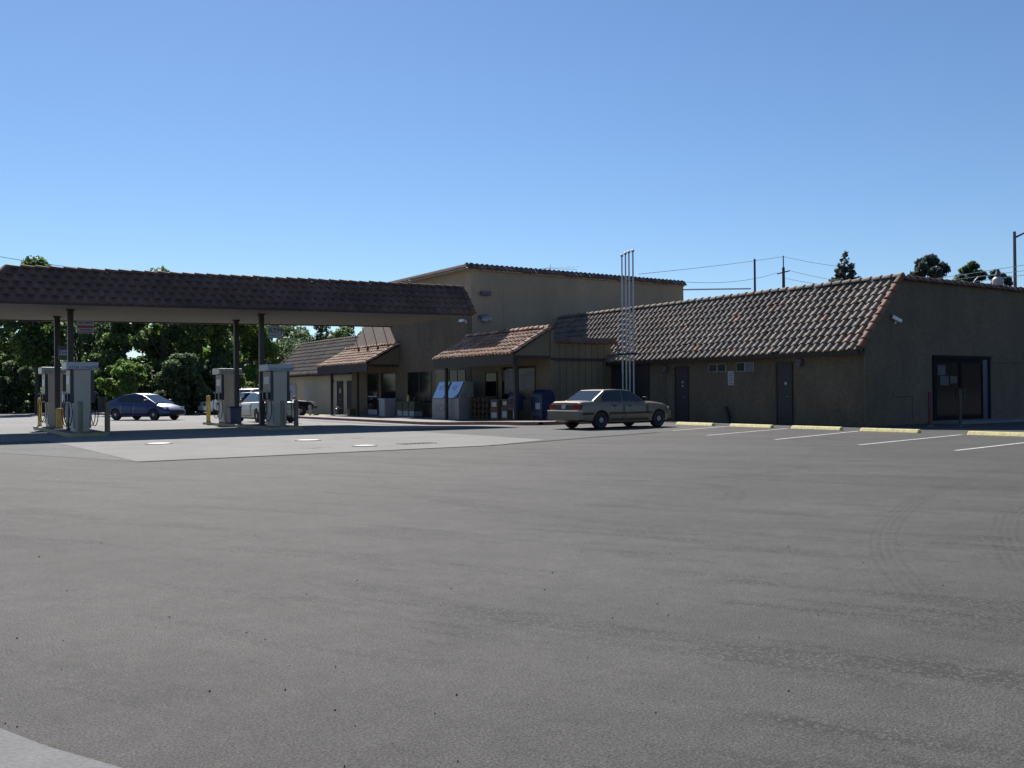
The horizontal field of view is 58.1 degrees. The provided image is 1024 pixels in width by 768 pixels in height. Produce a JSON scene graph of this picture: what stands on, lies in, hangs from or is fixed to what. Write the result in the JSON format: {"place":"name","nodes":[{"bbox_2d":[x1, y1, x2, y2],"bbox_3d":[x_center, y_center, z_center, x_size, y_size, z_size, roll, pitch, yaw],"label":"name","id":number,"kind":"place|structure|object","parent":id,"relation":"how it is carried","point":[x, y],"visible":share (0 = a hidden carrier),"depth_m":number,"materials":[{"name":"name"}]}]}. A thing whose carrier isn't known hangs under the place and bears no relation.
{"place":"outdoors","nodes":[
{"label":"outdoors","id":0,"kind":"place"},
{"bbox_2d":[0,410,515,441],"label":"back lot","id":1,"kind":"structure","parent":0,"point":[9,419],"depth_m":46.25,"materials":[{"name":"concrete"}]},
{"bbox_2d":[108,393,185,419],"bbox_3d":[-20.294,1.255,51.160,4.480,1.483,2.070,-1,-1,22],"label":"blue hatchback","id":2,"kind":"object","parent":1,"relation":"on","point":[150,405],"visible":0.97,"depth_m":50.51,"materials":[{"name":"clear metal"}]},
{"bbox_2d":[198,397,217,414],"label":"white sedan","id":3,"kind":"object","parent":1,"relation":"on","point":[202,406],"visible":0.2,"depth_m":66.46,"materials":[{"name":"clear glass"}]},
{"bbox_2d":[212,388,258,409],"bbox_3d":[-18.001,1.208,63.153,2.220,1.897,5.010,-1,-1,29],"label":"white suv","id":4,"kind":"object","parent":1,"relation":"on","point":[242,391],"visible":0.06,"depth_m":62.55,"materials":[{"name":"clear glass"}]},
{"bbox_2d":[239,392,316,415],"bbox_3d":[-15.223,1.297,59.141,5.010,1.597,2.220,0,-1,-36],"label":"dark suv","id":5,"kind":"object","parent":1,"relation":"on","point":[303,406],"visible":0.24,"depth_m":59.27,"materials":[{"name":"black metal"}]},
{"bbox_2d":[298,416,591,424],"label":"kerb","id":6,"kind":"structure","parent":1,"relation":"on","point":[448,423],"depth_m":40.26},
{"bbox_2d":[0,421,770,461],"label":"paving","id":7,"kind":"structure","parent":0,"point":[539,431],"depth_m":28.17,"materials":[{"name":"concrete"}]},
{"bbox_2d":[139,432,654,461],"bbox_3d":[-0.908,1.451,22.142,15.539,0.001,1.271,0,-1,-43],"label":"tar seam","id":8,"kind":"object","parent":7,"relation":"on","point":[421,448],"visible":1,"depth_m":20.83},
{"bbox_2d":[547,389,670,428],"bbox_3d":[3.421,0.848,31.989,4.335,1.333,2.040,0,-1,-36],"label":"parked sedan","id":9,"kind":"object","parent":7,"relation":"on","point":[599,408],"visible":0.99,"depth_m":31.14,"materials":[{"name":"painted metal"},{"name":"glass"},{"name":"rubber"}]},
{"bbox_2d":[619,249,637,393],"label":"vent pipes","id":10,"kind":"object","parent":7,"relation":"on","point":[626,353],"visible":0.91,"depth_m":40.36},
{"bbox_2d":[676,422,714,425],"bbox_3d":[6.657,1.451,33.519,0.204,0.105,1.830,0,-1,-34],"label":"wheel stop","id":11,"kind":"object","parent":7,"relation":"on","point":[695,423],"visible":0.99,"depth_m":33.43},
{"bbox_2d":[308,415,554,421],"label":"sidewalk","id":12,"kind":"structure","parent":0,"point":[420,419],"depth_m":45.99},
{"bbox_2d":[378,398,394,416],"bbox_3d":[-7.098,1.325,52.284,0.740,1.020,0.820,0,-1,-34],"label":"storage bin","id":13,"kind":"object","parent":12,"relation":"on","point":[386,407],"visible":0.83,"depth_m":52.00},
{"bbox_2d":[395,397,423,417],"bbox_3d":[-5.565,1.252,50.074,0.600,1.100,2.200,0,-1,-34],"label":"display rack","id":14,"kind":"object","parent":12,"relation":"on","point":[414,409],"visible":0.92,"depth_m":49.32,"materials":[{"name":"metal"}]},
{"bbox_2d":[403,395,409,408],"bbox_3d":[-5.567,0.972,50.077,0.520,0.780,0.640,0,-1,-34],"label":"goods crate","id":15,"kind":"object","parent":14,"relation":"on","point":[405,404],"visible":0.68,"depth_m":49.96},
{"bbox_2d":[409,401,422,408],"bbox_3d":[-5.166,1.143,49.476,0.520,0.420,0.640,0,-1,-34],"label":"goods crate","id":16,"kind":"object","parent":14,"relation":"on","point":[418,404],"visible":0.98,"depth_m":49.24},
{"bbox_2d":[432,381,473,419],"bbox_3d":[-2.941,0.806,45.395,0.865,1.860,2.647,0,-1,-34],"label":"ice freezer","id":17,"kind":"object","parent":12,"relation":"on","point":[460,393],"visible":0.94,"depth_m":44.57,"materials":[{"name":"metal"}]},
{"bbox_2d":[468,396,496,419],"bbox_3d":[-1.404,1.144,43.474,0.520,1.120,1.800,0,-1,-34],"label":"firewood rack","id":18,"kind":"object","parent":12,"relation":"on","point":[482,406],"visible":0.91,"depth_m":43.34,"materials":[{"name":"brown wood"}]},
{"bbox_2d":[490,409,500,420],"bbox_3d":[-0.612,1.403,42.015,0.503,0.520,0.620,0,-1,-36],"label":"carton","id":19,"kind":"object","parent":12,"relation":"on","point":[495,414],"visible":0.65,"depth_m":41.78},
{"bbox_2d":[491,399,501,408],"bbox_3d":[-0.633,0.918,42.044,0.463,0.450,0.560,0,-1,-36],"label":"carton","id":20,"kind":"object","parent":19,"relation":"on","point":[496,403],"visible":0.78,"depth_m":41.81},
{"bbox_2d":[501,407,512,420],"bbox_3d":[-0.155,1.343,41.419,0.453,0.620,0.550,0,-1,-34],"label":"carton","id":21,"kind":"object","parent":12,"relation":"on","point":[506,414],"visible":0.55,"depth_m":41.21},
{"bbox_2d":[508,394,522,420],"bbox_3d":[0.164,1.008,40.014,0.470,1.150,0.500,0,-1,-34],"label":"newspaper box","id":22,"kind":"object","parent":12,"relation":"on","point":[511,404],"visible":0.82,"depth_m":39.88,"materials":[{"name":"blue metal"}]},
{"bbox_2d":[531,389,554,419],"bbox_3d":[1.314,0.878,39.461,0.710,1.290,0.800,0,-1,-34],"label":"mailbox","id":23,"kind":"object","parent":12,"relation":"on","point":[542,400],"visible":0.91,"depth_m":39.16,"materials":[{"name":"metal"}]},
{"bbox_2d":[5,508,1000,766],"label":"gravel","id":24,"kind":"structure","parent":0,"point":[335,666],"depth_m":4.73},
{"bbox_2d":[0,404,1023,767],"bbox_3d":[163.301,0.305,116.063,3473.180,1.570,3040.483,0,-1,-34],"label":"ground","id":25,"kind":"structure","parent":0,"point":[388,604],"depth_m":5.44,"materials":[{"name":"asphalt"}]},
{"bbox_2d":[0,339,41,395],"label":"broadleaf tree","id":26,"kind":"object","parent":25,"relation":"on","point":[8,355],"visible":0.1,"depth_m":83.33,"materials":[{"name":"green plant"}]},
{"bbox_2d":[0,360,44,412],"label":"shrub","id":27,"kind":"object","parent":25,"relation":"on","point":[17,384],"visible":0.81,"depth_m":74.66,"materials":[{"name":"green plant"}]},
{"bbox_2d":[0,255,76,413],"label":"broadleaf tree","id":28,"kind":"object","parent":25,"relation":"on","point":[32,345],"visible":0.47,"depth_m":70.61,"materials":[{"name":"green plant"}]},
{"bbox_2d":[25,360,62,400],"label":"shrub","id":29,"kind":"object","parent":25,"relation":"on","point":[30,397],"visible":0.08,"depth_m":79.41,"materials":[{"name":"green plant"}]},
{"bbox_2d":[0,728,120,767],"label":"gutter","id":30,"kind":"object","parent":25,"relation":"on","point":[17,751],"visible":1,"depth_m":3.16,"materials":[{"name":"concrete"}]},
{"bbox_2d":[42,322,107,388],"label":"broadleaf tree","id":31,"kind":"object","parent":25,"relation":"on","point":[91,340],"visible":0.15,"depth_m":78.76,"materials":[{"name":"green plant"}]},
{"bbox_2d":[98,395,105,411],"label":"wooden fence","id":32,"kind":"object","parent":25,"relation":"on","point":[101,401],"visible":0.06,"depth_m":77.66,"materials":[{"name":"brown wood"}]},
{"bbox_2d":[104,402,109,431],"bbox_3d":[-13.165,1.141,29.982,0.230,1.100,0.224,0,-1,-34],"label":"bollard","id":33,"kind":"object","parent":25,"relation":"on","point":[107,414],"visible":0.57,"depth_m":29.91,"materials":[{"name":"metal"}]},
{"bbox_2d":[81,322,141,409],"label":"broadleaf tree","id":34,"kind":"object","parent":25,"relation":"on","point":[107,325],"visible":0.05,"depth_m":82.91,"materials":[{"name":"green plant"}]},
{"bbox_2d":[88,322,146,357],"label":"broadleaf tree","id":35,"kind":"object","parent":25,"relation":"on","point":[134,333],"visible":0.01,"depth_m":93.50,"materials":[{"name":"green plant"}]},
{"bbox_2d":[94,359,147,398],"bbox_3d":[-26.307,0.323,62.519,3.486,4.169,2.853,-1,-1,26],"label":"shrub","id":36,"kind":"object","parent":25,"relation":"on","point":[131,375],"visible":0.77,"depth_m":62.08,"materials":[{"name":"green plant"}]},
{"bbox_2d":[94,323,151,401],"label":"broadleaf tree","id":37,"kind":"object","parent":25,"relation":"on","point":[117,337],"visible":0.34,"depth_m":71.73,"materials":[{"name":"green plant"}]},
{"bbox_2d":[118,266,189,389],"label":"broadleaf tree","id":38,"kind":"object","parent":25,"relation":"on","point":[158,350],"visible":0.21,"depth_m":78.10,"materials":[{"name":"green plant"}]},
{"bbox_2d":[135,363,184,404],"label":"shrub","id":39,"kind":"object","parent":25,"relation":"on","point":[147,386],"visible":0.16,"depth_m":66.98,"materials":[{"name":"green plant"}]},
{"bbox_2d":[153,352,212,414],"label":"shrub","id":40,"kind":"object","parent":25,"relation":"on","point":[191,394],"visible":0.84,"depth_m":66.57,"materials":[{"name":"green plant"}]},
{"bbox_2d":[161,324,246,412],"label":"broadleaf tree","id":41,"kind":"object","parent":25,"relation":"on","point":[220,345],"visible":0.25,"depth_m":73.40,"materials":[{"name":"green plant"}]},
{"bbox_2d":[194,356,245,395],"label":"shrub","id":42,"kind":"object","parent":25,"relation":"on","point":[215,363],"visible":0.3,"depth_m":72.23,"materials":[{"name":"green plant"}]},
{"bbox_2d":[203,335,256,367],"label":"broadleaf tree","id":43,"kind":"object","parent":25,"relation":"on","point":[246,361],"visible":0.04,"depth_m":102.04,"materials":[{"name":"green plant"}]},
{"bbox_2d":[198,325,282,388],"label":"broadleaf tree","id":44,"kind":"object","parent":25,"relation":"on","point":[248,336],"visible":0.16,"depth_m":86.30,"materials":[{"name":"green plant"}]},
{"bbox_2d":[240,381,258,388],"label":"shrub","id":45,"kind":"object","parent":25,"relation":"on","point":[250,385],"visible":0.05,"depth_m":76.83,"materials":[{"name":"green plant"}]},
{"bbox_2d":[0,421,541,461],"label":"concrete pad","id":46,"kind":"object","parent":25,"relation":"on","point":[124,441],"visible":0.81,"depth_m":24.95,"materials":[{"name":"concrete"}]},
{"bbox_2d":[33,425,109,436],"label":"pump island","id":47,"kind":"structure","parent":46,"relation":"on","point":[64,432],"depth_m":29.39,"materials":[{"name":"concrete"}]},
{"bbox_2d":[38,398,41,425],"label":"bollard","id":48,"kind":"object","parent":47,"relation":"on","point":[39,423],"visible":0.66,"depth_m":35.37,"materials":[{"name":"metal"}]},
{"bbox_2d":[38,367,66,426],"bbox_3d":[-17.144,0.491,34.547,1.064,2.216,0.994,0,-1,-34],"label":"fuel pump","id":49,"kind":"object","parent":47,"relation":"on","point":[47,393],"visible":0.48,"depth_m":34.10,"materials":[{"name":"metal"}]},
{"bbox_2d":[56,408,63,427],"bbox_3d":[-16.115,1.243,32.821,0.338,0.770,0.329,0,-1,-34],"label":"bollard","id":50,"kind":"object","parent":47,"relation":"on","point":[59,423],"visible":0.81,"depth_m":32.71,"materials":[{"name":"metal"}]},
{"bbox_2d":[77,401,83,432],"bbox_3d":[-13.343,1.048,28.482,0.202,1.030,0.197,0,-1,-34],"label":"bollard","id":51,"kind":"object","parent":47,"relation":"on","point":[80,416],"visible":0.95,"depth_m":28.42,"materials":[{"name":"metal"}]},
{"bbox_2d":[61,362,100,431],"bbox_3d":[-13.843,0.417,29.597,1.064,2.216,0.994,0,-1,-34],"label":"fuel pump","id":52,"kind":"object","parent":47,"relation":"on","point":[79,381],"visible":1,"depth_m":29.25,"materials":[{"name":"metal"}]},
{"bbox_2d":[69,405,73,428],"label":"lower door","id":53,"kind":"structure","parent":52,"relation":"in","point":[72,423],"depth_m":29.39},
{"bbox_2d":[0,264,476,429],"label":"fuel canopy","id":54,"kind":"object","parent":46,"relation":"on","point":[70,296],"visible":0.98,"depth_m":33.25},
{"bbox_2d":[58,345,66,359],"bbox_3d":[-15.678,-1.091,32.301,0.400,0.510,0.048,0,-1,-34],"label":"fuel sign","id":55,"kind":"object","parent":54,"relation":"hanging from","point":[62,352],"visible":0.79,"depth_m":32.25,"materials":[{"name":"metal"}]},
{"bbox_2d":[77,320,93,332],"bbox_3d":[-14.431,-1.942,31.177,0.530,0.450,0.044,0,-1,-34],"label":"price board","id":56,"kind":"object","parent":54,"relation":"hanging from","point":[85,326],"visible":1,"depth_m":31.16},
{"bbox_2d":[268,326,281,337],"bbox_3d":[-8.953,-2.061,34.831,0.560,0.660,0.045,0,-1,-34],"label":"cash sign","id":57,"kind":"object","parent":54,"relation":"hanging from","point":[274,331],"visible":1,"depth_m":34.81,"materials":[{"name":"metal"}]},
{"bbox_2d":[203,421,303,429],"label":"pump island","id":58,"kind":"structure","parent":46,"relation":"on","point":[250,425],"depth_m":33.99,"materials":[{"name":"concrete"}]},
{"bbox_2d":[206,396,210,421],"bbox_3d":[-12.889,1.073,39.122,0.230,1.170,0.224,0,-1,-34],"label":"bollard","id":59,"kind":"object","parent":58,"relation":"on","point":[208,409],"visible":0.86,"depth_m":39.05,"materials":[{"name":"metal"}]},
{"bbox_2d":[212,368,243,422],"bbox_3d":[-11.761,0.478,38.137,1.064,2.216,0.994,0,-1,-34],"label":"fuel pump","id":60,"kind":"object","parent":58,"relation":"on","point":[224,395],"visible":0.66,"depth_m":37.74,"materials":[{"name":"metal"}]},
{"bbox_2d":[218,402,223,419],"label":"lower door","id":61,"kind":"structure","parent":60,"relation":"in","point":[220,403],"depth_m":37.91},
{"bbox_2d":[226,406,241,423],"bbox_3d":[-11.085,1.228,36.777,0.500,0.680,0.520,0,-1,-34],"label":"waste bin","id":62,"kind":"object","parent":58,"relation":"on","point":[234,414],"visible":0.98,"depth_m":36.59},
{"bbox_2d":[259,364,295,425],"bbox_3d":[-8.533,0.407,33.439,1.064,2.216,0.994,0,-1,-34],"label":"fuel pump","id":63,"kind":"object","parent":58,"relation":"on","point":[276,385],"visible":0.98,"depth_m":33.07,"materials":[{"name":"metal"}]},
{"bbox_2d":[266,402,272,422],"bbox_3d":[-8.758,1.029,33.283,0.020,0.748,0.760,0,-1,-34],"label":"lower door","id":64,"kind":"structure","parent":63,"relation":"in","point":[268,415],"depth_m":33.25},
{"bbox_2d":[279,401,285,426],"bbox_3d":[-8.112,1.071,32.571,0.216,0.970,0.211,0,-1,-34],"label":"bollard","id":65,"kind":"object","parent":58,"relation":"on","point":[282,413],"visible":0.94,"depth_m":32.51,"materials":[{"name":"metal"}]},
{"bbox_2d":[239,392,299,422],"bbox_3d":[-11.240,1.057,42.037,2.040,1.368,4.420,0,-1,-34],"label":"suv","id":66,"kind":"object","parent":46,"relation":"on","point":[250,405],"visible":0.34,"depth_m":41.13,"materials":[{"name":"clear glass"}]},
{"bbox_2d":[244,325,300,370],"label":"broadleaf tree","id":67,"kind":"object","parent":25,"relation":"on","point":[288,349],"visible":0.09,"depth_m":89.92,"materials":[{"name":"green plant"}]},
{"bbox_2d":[258,337,305,361],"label":"broadleaf tree","id":68,"kind":"object","parent":25,"relation":"on","point":[300,341],"visible":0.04,"depth_m":94.98,"materials":[{"name":"green plant"}]},
{"bbox_2d":[294,400,298,425],"bbox_3d":[-7.976,1.134,34.043,0.230,1.100,0.224,0,-1,-34],"label":"bollard","id":69,"kind":"object","parent":25,"relation":"on","point":[296,412],"visible":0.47,"depth_m":33.97,"materials":[{"name":"metal"}]},
{"bbox_2d":[266,325,330,360],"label":"broadleaf tree","id":70,"kind":"object","parent":25,"relation":"on","point":[303,333],"visible":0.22,"depth_m":98.11,"materials":[{"name":"green plant"}]},
{"bbox_2d":[312,326,340,340],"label":"broadleaf tree","id":71,"kind":"object","parent":25,"relation":"on","point":[327,336],"visible":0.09,"depth_m":99.58,"materials":[{"name":"green plant"}]},
{"bbox_2d":[333,326,360,337],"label":"broadleaf tree","id":72,"kind":"object","parent":25,"relation":"on","point":[343,331],"visible":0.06,"depth_m":98.62,"materials":[{"name":"green plant"}]},
{"bbox_2d":[280,262,1023,426],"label":"store building","id":73,"kind":"structure","parent":25,"relation":"on","point":[837,353],"depth_m":37.67,"materials":[{"name":"paint"}]},
{"bbox_2d":[290,384,295,398],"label":"window","id":74,"kind":"structure","parent":73,"relation":"in","point":[292,386],"depth_m":67.73,"materials":[{"name":"glass"}]},
{"bbox_2d":[337,381,343,414],"bbox_3d":[-11.297,0.907,60.471,0.094,2.200,0.950,0,-1,-34],"label":"door","id":75,"kind":"structure","parent":73,"relation":"in","point":[339,383],"depth_m":60.42,"materials":[{"name":"brown wood"}]},
{"bbox_2d":[347,381,351,408],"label":"door","id":76,"kind":"structure","parent":73,"relation":"in","point":[349,383],"depth_m":59.22,"materials":[{"name":"brown wood"}]},
{"bbox_2d":[367,373,377,414],"bbox_3d":[-8.393,0.596,55.500,0.057,2.480,1.450,0,-1,-34],"label":"door","id":77,"kind":"structure","parent":73,"relation":"in","point":[372,378],"depth_m":55.51,"materials":[{"name":"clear glass"}]},
{"bbox_2d":[381,373,395,397],"bbox_3d":[-7.207,0.175,53.743,0.032,1.606,1.936,0,-1,-34],"label":"window","id":78,"kind":"structure","parent":73,"relation":"in","point":[388,380],"depth_m":53.75,"materials":[{"name":"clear glass"}]},
{"bbox_2d":[407,371,430,402],"bbox_3d":[-5.099,0.177,50.581,0.032,1.706,2.736,0,-1,-34],"label":"window","id":79,"kind":"structure","parent":73,"relation":"in","point":[418,383],"depth_m":50.55,"materials":[{"name":"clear glass"}]},
{"bbox_2d":[434,370,443,390],"bbox_3d":[-3.823,0.148,48.668,0.032,1.706,1.036,0,-1,-34],"label":"window","id":80,"kind":"structure","parent":73,"relation":"in","point":[439,375],"depth_m":48.78,"materials":[{"name":"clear glass"}]},
{"bbox_2d":[449,369,465,381],"bbox_3d":[-2.797,0.125,47.128,0.032,1.706,1.636,0,-1,-34],"label":"window","id":81,"kind":"structure","parent":73,"relation":"in","point":[454,375],"depth_m":47.12,"materials":[{"name":"grey glass"}]},
{"bbox_2d":[485,372,497,398],"bbox_3d":[-1.000,0.555,44.413,0.057,2.270,1.100,0,-1,-34],"label":"door","id":82,"kind":"structure","parent":73,"relation":"in","point":[491,378],"depth_m":44.39,"materials":[{"name":"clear glass"}]},
{"bbox_2d":[502,366,535,398],"bbox_3d":[0.282,-0.044,42.512,0.032,1.506,2.736,0,-1,-34],"label":"window","id":83,"kind":"structure","parent":73,"relation":"in","point":[528,391],"depth_m":42.29,"materials":[{"name":"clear glass"}]},
{"bbox_2d":[674,366,688,420],"bbox_3d":[7.088,0.406,38.522,0.057,2.280,0.800,0,-1,-34],"label":"door","id":84,"kind":"structure","parent":73,"relation":"in","point":[681,373],"depth_m":38.52,"materials":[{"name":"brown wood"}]},
{"bbox_2d":[709,363,725,371],"bbox_3d":[8.210,-0.644,36.858,0.032,0.326,0.916,0,-1,-34],"label":"window","id":85,"kind":"structure","parent":73,"relation":"in","point":[712,367],"depth_m":36.84,"materials":[{"name":"black"}]},
{"bbox_2d":[728,371,733,384],"bbox_3d":[8.614,-0.228,36.268,0.015,0.560,0.320,0,-1,-34],"label":"wall notice","id":86,"kind":"object","parent":73,"relation":"attached to","point":[730,377],"depth_m":36.26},
{"bbox_2d":[736,362,753,371],"bbox_3d":[9.011,-0.662,35.655,0.032,0.346,0.886,0,-1,-34],"label":"window","id":87,"kind":"structure","parent":73,"relation":"in","point":[744,366],"depth_m":35.64,"materials":[{"name":"black"}]},
{"bbox_2d":[775,362,792,423],"bbox_3d":[10.046,0.324,34.052,0.094,2.270,0.760,0,-1,-34],"label":"door","id":88,"kind":"structure","parent":73,"relation":"in","point":[783,370],"depth_m":34.05,"materials":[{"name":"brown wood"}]},
{"bbox_2d":[936,361,960,420],"bbox_3d":[16.083,0.276,33.921,1.600,2.260,0.110,0,-1,-34],"label":"glass door","id":89,"kind":"structure","parent":73,"relation":"in","point":[947,407],"depth_m":33.97,"materials":[{"name":"black"}]},
{"bbox_2d":[960,361,983,419],"bbox_3d":[17.389,0.273,34.792,1.500,2.260,0.110,0,-1,-34],"label":"glass door","id":90,"kind":"structure","parent":73,"relation":"in","point":[971,371],"depth_m":34.84,"materials":[{"name":"black"}]},
{"bbox_2d":[927,417,1023,423],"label":"door slab","id":91,"kind":"structure","parent":73,"relation":"in","point":[1016,419],"depth_m":33.43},
{"bbox_2d":[973,269,1003,285],"bbox_3d":[18.423,-4.014,35.617,1.737,0.939,0.423,0,-1,-34],"label":"barn lamp","id":92,"kind":"object","parent":73,"relation":"attached to","point":[998,279],"visible":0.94,"depth_m":35.83,"materials":[{"name":"metal"}]},
{"bbox_2d":[729,424,773,427],"bbox_3d":[8.127,1.418,31.314,0.204,0.105,1.830,0,-1,-34],"label":"wheel stop","id":93,"kind":"object","parent":25,"relation":"on","point":[753,425],"visible":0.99,"depth_m":31.15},
{"bbox_2d":[777,256,788,287],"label":"utility pole","id":94,"kind":"object","parent":25,"relation":"on","point":[783,276],"visible":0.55,"depth_m":109.85,"materials":[{"name":"brown wood"}]},
{"bbox_2d":[642,257,846,273],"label":"power line","id":95,"kind":"object","parent":94,"relation":"attached to","point":[733,263],"visible":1,"depth_m":92.91,"materials":[{"name":"metal"}]},
{"bbox_2d":[791,425,842,429],"bbox_3d":[9.622,1.385,29.126,0.204,0.105,1.830,0,-1,-35],"label":"wheel stop","id":96,"kind":"object","parent":25,"relation":"on","point":[817,427],"visible":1,"depth_m":29.00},
{"bbox_2d":[826,250,860,284],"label":"conifer","id":97,"kind":"object","parent":25,"relation":"on","point":[842,270],"visible":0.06,"depth_m":119.44,"materials":[{"name":"green plant"}]},
{"bbox_2d":[684,426,1023,450],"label":"parking lines","id":98,"kind":"object","parent":25,"relation":"on","point":[871,443],"visible":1,"depth_m":23.59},
{"bbox_2d":[860,428,920,432],"bbox_3d":[11.010,1.352,26.865,0.204,0.105,1.830,0,-1,-37],"label":"wheel stop","id":99,"kind":"object","parent":25,"relation":"on","point":[891,430],"visible":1,"depth_m":26.77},
{"bbox_2d":[907,253,950,278],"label":"pine tree","id":100,"kind":"object","parent":25,"relation":"on","point":[930,265],"visible":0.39,"depth_m":89.39,"materials":[{"name":"green plant"}]},
{"bbox_2d":[928,392,932,425],"bbox_3d":[13.967,0.865,30.769,0.189,1.200,0.184,0,-1,-34],"label":"bollard","id":101,"kind":"object","parent":25,"relation":"on","point":[930,411],"visible":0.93,"depth_m":30.72,"materials":[{"name":"metal"}]},
{"bbox_2d":[958,389,962,425],"bbox_3d":[15.010,0.807,30.864,0.135,1.300,0.132,0,-1,-34],"label":"bollard","id":102,"kind":"object","parent":25,"relation":"on","point":[960,404],"visible":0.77,"depth_m":30.83,"materials":[{"name":"metal"}]},
{"bbox_2d":[953,260,987,282],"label":"pine tree","id":103,"kind":"object","parent":25,"relation":"on","point":[972,267],"visible":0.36,"depth_m":94.53,"materials":[{"name":"green plant"}]},
{"bbox_2d":[967,431,1023,436],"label":"wheel stop","id":104,"kind":"object","parent":25,"relation":"on","point":[1011,434],"visible":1,"depth_m":24.21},
{"bbox_2d":[987,270,1012,285],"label":"pine tree","id":105,"kind":"object","parent":25,"relation":"on","point":[1008,281],"visible":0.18,"depth_m":93.12,"materials":[{"name":"green plant"}]},
{"bbox_2d":[1013,231,1023,286],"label":"street light","id":106,"kind":"object","parent":25,"relation":"on","point":[1014,261],"visible":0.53,"depth_m":59.94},
{"bbox_2d":[0,0,1023,361],"label":"sky","id":107,"kind":"structure","parent":0,"point":[356,140],"materials":[{"name":"blue"}]},
{"bbox_2d":[754,259,755,290],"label":"utility pole","id":108,"kind":"object","parent":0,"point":[754,274],"visible":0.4,"depth_m":74.91,"materials":[{"name":"brown wood"}]},
{"bbox_2d":[683,288,750,289],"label":"power line","id":109,"kind":"object","parent":108,"relation":"attached to","point":[721,289],"visible":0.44,"depth_m":120.23,"materials":[{"name":"metal"}]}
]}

